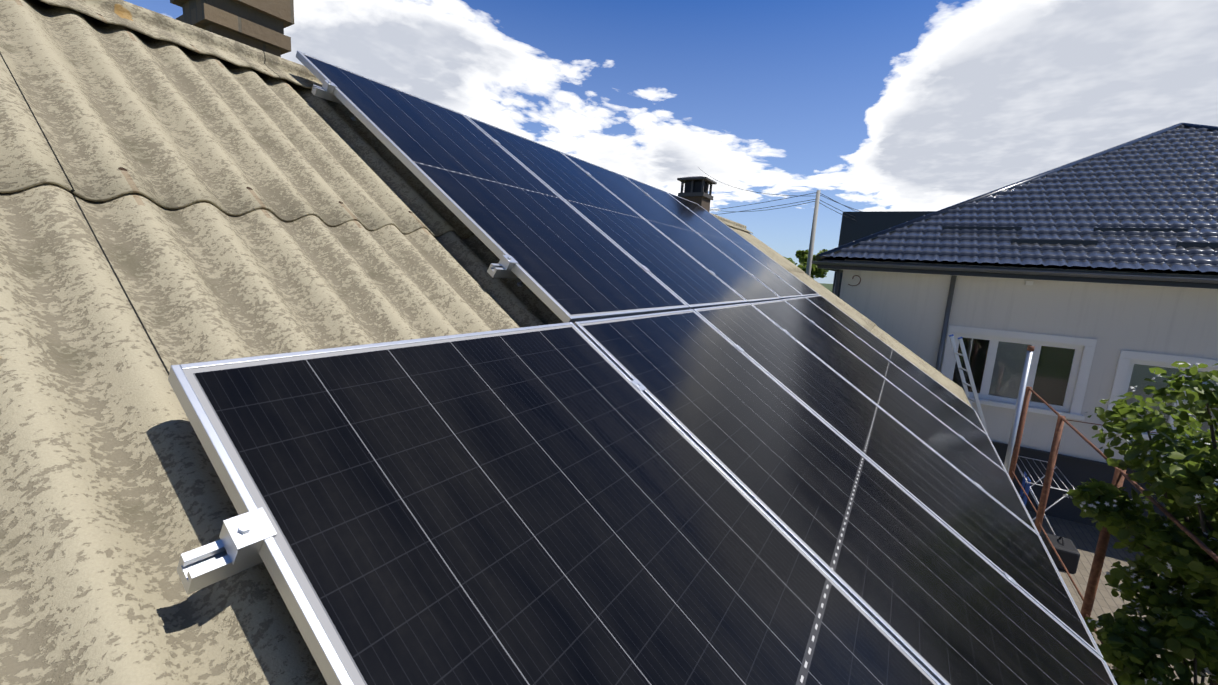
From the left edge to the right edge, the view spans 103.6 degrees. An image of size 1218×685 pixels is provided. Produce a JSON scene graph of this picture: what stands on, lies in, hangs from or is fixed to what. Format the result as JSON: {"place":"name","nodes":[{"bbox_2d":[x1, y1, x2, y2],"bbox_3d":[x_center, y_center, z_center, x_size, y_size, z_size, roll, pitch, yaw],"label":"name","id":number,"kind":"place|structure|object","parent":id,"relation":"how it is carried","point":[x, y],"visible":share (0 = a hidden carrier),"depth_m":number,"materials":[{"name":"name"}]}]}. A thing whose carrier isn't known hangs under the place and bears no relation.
{"place":"outdoors","nodes":[
{"label":"outdoors","id":0,"kind":"place"},
{"bbox_2d":[124,0,1217,283],"label":"sky","id":1,"kind":"structure","parent":0,"point":[869,105],"materials":[{"name":"blue"}]},
{"bbox_2d":[806,190,820,275],"bbox_3d":[11.257,-4.011,27.056,0.340,8.845,0.323,9,11,31],"label":"concrete utility pole","id":2,"kind":"object","parent":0,"point":[811,247],"visible":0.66,"depth_m":26.66,"materials":[{"name":"grey concrete"}]},
{"bbox_2d":[700,169,861,220],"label":"utility wires","id":3,"kind":"object","parent":2,"relation":"attached to","point":[786,204],"visible":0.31,"depth_m":29.13,"materials":[{"name":"black rubber"}]},
{"bbox_2d":[820,283,832,291],"bbox_3d":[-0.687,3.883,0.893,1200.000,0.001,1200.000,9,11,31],"label":"ground sheet","id":4,"kind":"object","parent":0,"point":[829,287],"depth_m":316.83,"materials":[{"name":"green plant"}]},
{"bbox_2d":[784,257,796,264],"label":"distant tree","id":5,"kind":"object","parent":4,"relation":"on","point":[791,260],"depth_m":50.69,"materials":[{"name":"green plant"}]},
{"bbox_2d":[795,249,828,278],"bbox_3d":[15.940,-4.314,38.472,4.725,6.446,3.737,-3,11,-38],"label":"distant tree","id":6,"kind":"object","parent":4,"relation":"on","point":[802,257],"visible":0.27,"depth_m":38.16,"materials":[{"name":"green plant"}]},
{"bbox_2d":[832,211,935,296],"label":"neighbouring building","id":7,"kind":"structure","parent":4,"relation":"on","point":[864,224],"depth_m":28.48,"materials":[{"name":"grey metal"}]},
{"bbox_2d":[817,259,1217,288],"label":"neighbour fascia","id":8,"kind":"structure","parent":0,"point":[1084,279],"depth_m":8.26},
{"bbox_2d":[812,261,1217,371],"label":"gutter","id":9,"kind":"object","parent":8,"relation":"attached to","point":[1049,273],"visible":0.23,"depth_m":8.72,"materials":[{"name":"metal"}]},
{"bbox_2d":[839,259,1217,462],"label":"neighbour walls","id":10,"kind":"structure","parent":0,"point":[906,310],"depth_m":8.55,"materials":[{"name":"white paint"}]},
{"bbox_2d":[821,268,1208,288],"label":"neighbour soffit","id":11,"kind":"structure","parent":10,"relation":"attached to","point":[1029,279],"depth_m":8.45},
{"bbox_2d":[941,325,1096,420],"bbox_3d":[7.467,0.504,8.908,2.196,1.424,0.220,9,11,31],"label":"neighbour window","id":12,"kind":"structure","parent":10,"relation":"in","point":[995,337],"depth_m":8.77,"materials":[{"name":"white plastic"}]},
{"bbox_2d":[989,341,1030,398],"bbox_3d":[7.526,0.517,9.009,0.734,1.044,0.008,9,11,31],"label":"window pane","id":13,"kind":"structure","parent":12,"relation":"attached to","point":[1004,390],"depth_m":9.01,"materials":[{"name":"grey glass"}]},
{"bbox_2d":[952,337,1074,405],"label":"window panes","id":14,"kind":"structure","parent":12,"relation":"in","point":[981,353],"depth_m":8.90,"materials":[{"name":"black glass"}]},
{"bbox_2d":[823,126,1217,271],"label":"neighbour roof tiles","id":15,"kind":"object","parent":10,"relation":"on","point":[1168,179],"visible":0.92,"depth_m":9.36,"materials":[{"name":"blue tile"}]},
{"bbox_2d":[816,123,1217,274],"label":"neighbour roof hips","id":16,"kind":"object","parent":15,"relation":"on","point":[820,257],"visible":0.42,"depth_m":11.24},
{"bbox_2d":[942,226,1217,248],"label":"neighbour snow guards","id":17,"kind":"object","parent":15,"relation":"on","point":[1150,230],"visible":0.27,"depth_m":8.50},
{"bbox_2d":[1025,281,1033,284],"bbox_3d":[7.543,-1.063,8.597,0.100,0.074,0.110,9,11,31],"label":"neighbour wall lamp","id":18,"kind":"object","parent":10,"relation":"attached to","point":[1028,282],"visible":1,"depth_m":8.56,"materials":[{"name":"white plastic"}]},
{"bbox_2d":[1098,350,1217,442],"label":"neighbour window","id":19,"kind":"structure","parent":10,"relation":"in","point":[1127,360],"depth_m":8.00,"materials":[{"name":"white plastic"}]},
{"bbox_2d":[1122,364,1217,431],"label":"neighbour blinds","id":20,"kind":"object","parent":19,"relation":"attached to","point":[1171,371],"depth_m":8.05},
{"bbox_2d":[1027,510,1209,684],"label":"yard paving","id":21,"kind":"structure","parent":0,"point":[1083,538],"depth_m":7.36,"materials":[{"name":"stone"}]},
{"bbox_2d":[949,334,988,435],"bbox_3d":[6.540,1.523,8.434,1.339,3.211,0.368,6,9,13],"label":"aluminium ladder","id":22,"kind":"object","parent":21,"relation":"on","point":[970,376],"visible":0.54,"depth_m":8.25,"materials":[{"name":"grey metal"}]},
{"bbox_2d":[1004,346,1034,472],"bbox_3d":[5.486,1.683,6.603,0.074,3.319,0.072,9,11,31],"label":"galvanised post","id":23,"kind":"object","parent":21,"relation":"on","point":[1020,398],"visible":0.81,"depth_m":6.45,"materials":[{"name":"silver metal"}]},
{"bbox_2d":[1012,454,1074,534],"bbox_3d":[7.372,2.711,8.278,0.613,1.011,1.516,9,11,31],"label":"clothes drying rack","id":24,"kind":"object","parent":21,"relation":"on","point":[1027,486],"visible":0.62,"depth_m":7.95,"materials":[{"name":"white metal"}]},
{"bbox_2d":[1042,533,1079,573],"bbox_3d":[6.805,3.176,7.245,0.340,0.340,0.500,9,11,31],"label":"container","id":25,"kind":"object","parent":21,"relation":"on","point":[1068,553],"visible":0.62,"depth_m":7.06,"materials":[{"name":"black plastic"}]},
{"bbox_2d":[991,441,1207,535],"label":"house plinth","id":26,"kind":"structure","parent":21,"relation":"on","point":[1076,471],"depth_m":8.65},
{"bbox_2d":[1009,386,1217,669],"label":"rusty metal frame","id":27,"kind":"object","parent":21,"relation":"on","point":[1119,476],"visible":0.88,"depth_m":4.95,"materials":[{"name":"brown metal"}]},
{"bbox_2d":[1063,361,1217,684],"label":"tree","id":28,"kind":"object","parent":21,"relation":"on","point":[1181,476],"visible":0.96,"depth_m":3.62,"materials":[{"name":"green plant"}]},
{"bbox_2d":[1084,577,1217,684],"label":"bush","id":29,"kind":"object","parent":21,"relation":"on","point":[1130,647],"visible":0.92,"depth_m":3.38,"materials":[{"name":"green plant"}]},
{"bbox_3d":[-2.507,-0.682,5.711,4.114,2.691,13.100,9,11,31],"label":"roof","id":30,"kind":"object","parent":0,"visible":0},
{"bbox_2d":[170,0,293,56],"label":"chimney","id":31,"kind":"object","parent":30,"relation":"attached to","point":[260,24],"visible":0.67,"depth_m":2.64,"materials":[{"name":"brown brick"}]},
{"bbox_2d":[677,176,716,211],"bbox_3d":[1.437,-2.248,8.029,0.500,0.995,0.500,9,11,31],"label":"capped chimney","id":32,"kind":"object","parent":30,"relation":"on","point":[696,189],"visible":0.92,"depth_m":7.84,"materials":[{"name":"brick"}]},
{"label":"house verge boards","id":33,"kind":"object","parent":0,"visible":0},
{"bbox_2d":[0,0,804,272],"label":"roof slate row","id":34,"kind":"object","parent":33,"relation":"on","point":[93,109],"visible":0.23,"depth_m":1.73,"materials":[{"name":"beige concrete"}]},
{"bbox_2d":[311,84,355,120],"bbox_3d":[0.049,-1.537,4.899,0.134,0.138,5.885,9,11,31],"label":"mounting rail","id":35,"kind":"object","parent":34,"relation":"on","point":[319,91],"visible":0.08,"depth_m":2.43,"materials":[{"name":"silver metal"}]},
{"bbox_2d":[40,0,752,233],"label":"sheet","id":36,"kind":"object","parent":34,"relation":"on","point":[152,24],"visible":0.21,"depth_m":2.25,"materials":[{"name":"beige concrete"}]},
{"bbox_2d":[0,183,875,684],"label":"roof slate row","id":37,"kind":"object","parent":33,"relation":"on","point":[114,501],"visible":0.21,"depth_m":0.89,"materials":[{"name":"grey concrete"}]},
{"bbox_2d":[177,539,262,594],"bbox_3d":[1.258,-0.020,3.634,0.133,0.136,7.039,9,11,31],"label":"mounting rail","id":38,"kind":"object","parent":37,"relation":"on","point":[201,567],"visible":0.02,"depth_m":0.66,"materials":[{"name":"silver metal"}]},
{"bbox_2d":[168,322,940,684],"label":"solar panel","id":39,"kind":"object","parent":38,"relation":"on","point":[562,504],"visible":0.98,"depth_m":0.94,"materials":[{"name":"black glass"}]},
{"bbox_2d":[219,80,1016,585],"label":"panel clamps","id":40,"kind":"object","parent":39,"relation":"on","point":[243,536],"visible":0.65,"depth_m":0.68,"materials":[{"name":"silver metal"}]},
{"bbox_2d":[296,51,688,323],"bbox_3d":[-0.618,-0.874,2.667,1.929,1.269,1.134,9,11,31],"label":"solar panel","id":41,"kind":"object","parent":40,"relation":"attached to","point":[573,265],"visible":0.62,"depth_m":2.46,"materials":[{"name":"blue glass"}]},
{"bbox_2d":[465,115,746,309],"bbox_3d":[-0.007,-0.989,3.636,1.929,1.269,1.134,9,11,31],"label":"solar panel","id":42,"kind":"object","parent":40,"relation":"attached to","point":[682,275],"visible":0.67,"depth_m":3.51,"materials":[{"name":"blue glass"}]},
{"bbox_2d":[561,152,780,302],"bbox_3d":[0.606,-1.104,4.608,1.929,1.269,1.134,9,11,31],"label":"solar panel","id":43,"kind":"object","parent":40,"relation":"attached to","point":[734,276],"visible":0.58,"depth_m":4.51,"materials":[{"name":"blue glass"}]},
{"bbox_2d":[623,175,802,299],"bbox_3d":[1.218,-1.223,5.580,1.929,1.269,1.134,9,11,31],"label":"solar panel","id":44,"kind":"object","parent":40,"relation":"attached to","point":[759,271],"visible":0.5,"depth_m":5.49,"materials":[{"name":"blue glass"}]},
{"bbox_2d":[667,192,818,296],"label":"solar panel","id":45,"kind":"object","parent":40,"relation":"attached to","point":[773,266],"visible":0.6,"depth_m":6.49,"materials":[{"name":"blue glass"}]},
{"bbox_2d":[574,309,1116,684],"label":"solar panel","id":46,"kind":"object","parent":40,"relation":"attached to","point":[939,601],"visible":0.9,"depth_m":1.77,"materials":[{"name":"black glass"}]},
{"bbox_2d":[750,300,1039,534],"bbox_3d":[2.159,0.391,3.811,1.928,1.269,1.134,9,11,31],"label":"solar panel","id":47,"kind":"object","parent":40,"relation":"attached to","point":[992,479],"visible":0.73,"depth_m":3.69,"materials":[{"name":"black glass"}]},
{"bbox_2d":[783,297,1006,471],"bbox_3d":[2.767,0.272,4.781,1.929,1.269,1.134,9,11,31],"label":"solar panel","id":48,"kind":"object","parent":40,"relation":"attached to","point":[973,435],"visible":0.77,"depth_m":4.69,"materials":[{"name":"black glass"}]},
{"bbox_2d":[806,295,987,434],"bbox_3d":[3.378,0.155,5.753,1.928,1.269,1.134,9,11,31],"label":"solar panel","id":49,"kind":"object","parent":40,"relation":"attached to","point":[933,386],"visible":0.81,"depth_m":5.68,"materials":[{"name":"black glass"}]},
{"bbox_2d":[693,303,1102,658],"bbox_3d":[1.545,0.505,2.838,1.929,1.269,1.134,9,11,31],"label":"solar panel","id":50,"kind":"object","parent":40,"relation":"attached to","point":[990,529],"visible":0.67,"depth_m":2.67,"materials":[{"name":"black glass"}]},
{"bbox_2d":[487,263,522,286],"bbox_3d":[1.067,-0.556,4.375,0.134,0.138,5.885,9,11,31],"label":"mounting rail","id":51,"kind":"object","parent":37,"relation":"on","point":[494,270],"visible":0.17,"depth_m":1.89,"materials":[{"name":"silver metal"}]},
{"bbox_2d":[870,325,971,407],"bbox_3d":[1.974,0.854,3.072,1.601,1.052,13.102,9,11,31],"label":"roof slate row","id":52,"kind":"object","parent":33,"relation":"on","point":[951,386],"visible":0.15,"depth_m":7.83,"materials":[{"name":"beige concrete"}]}
]}

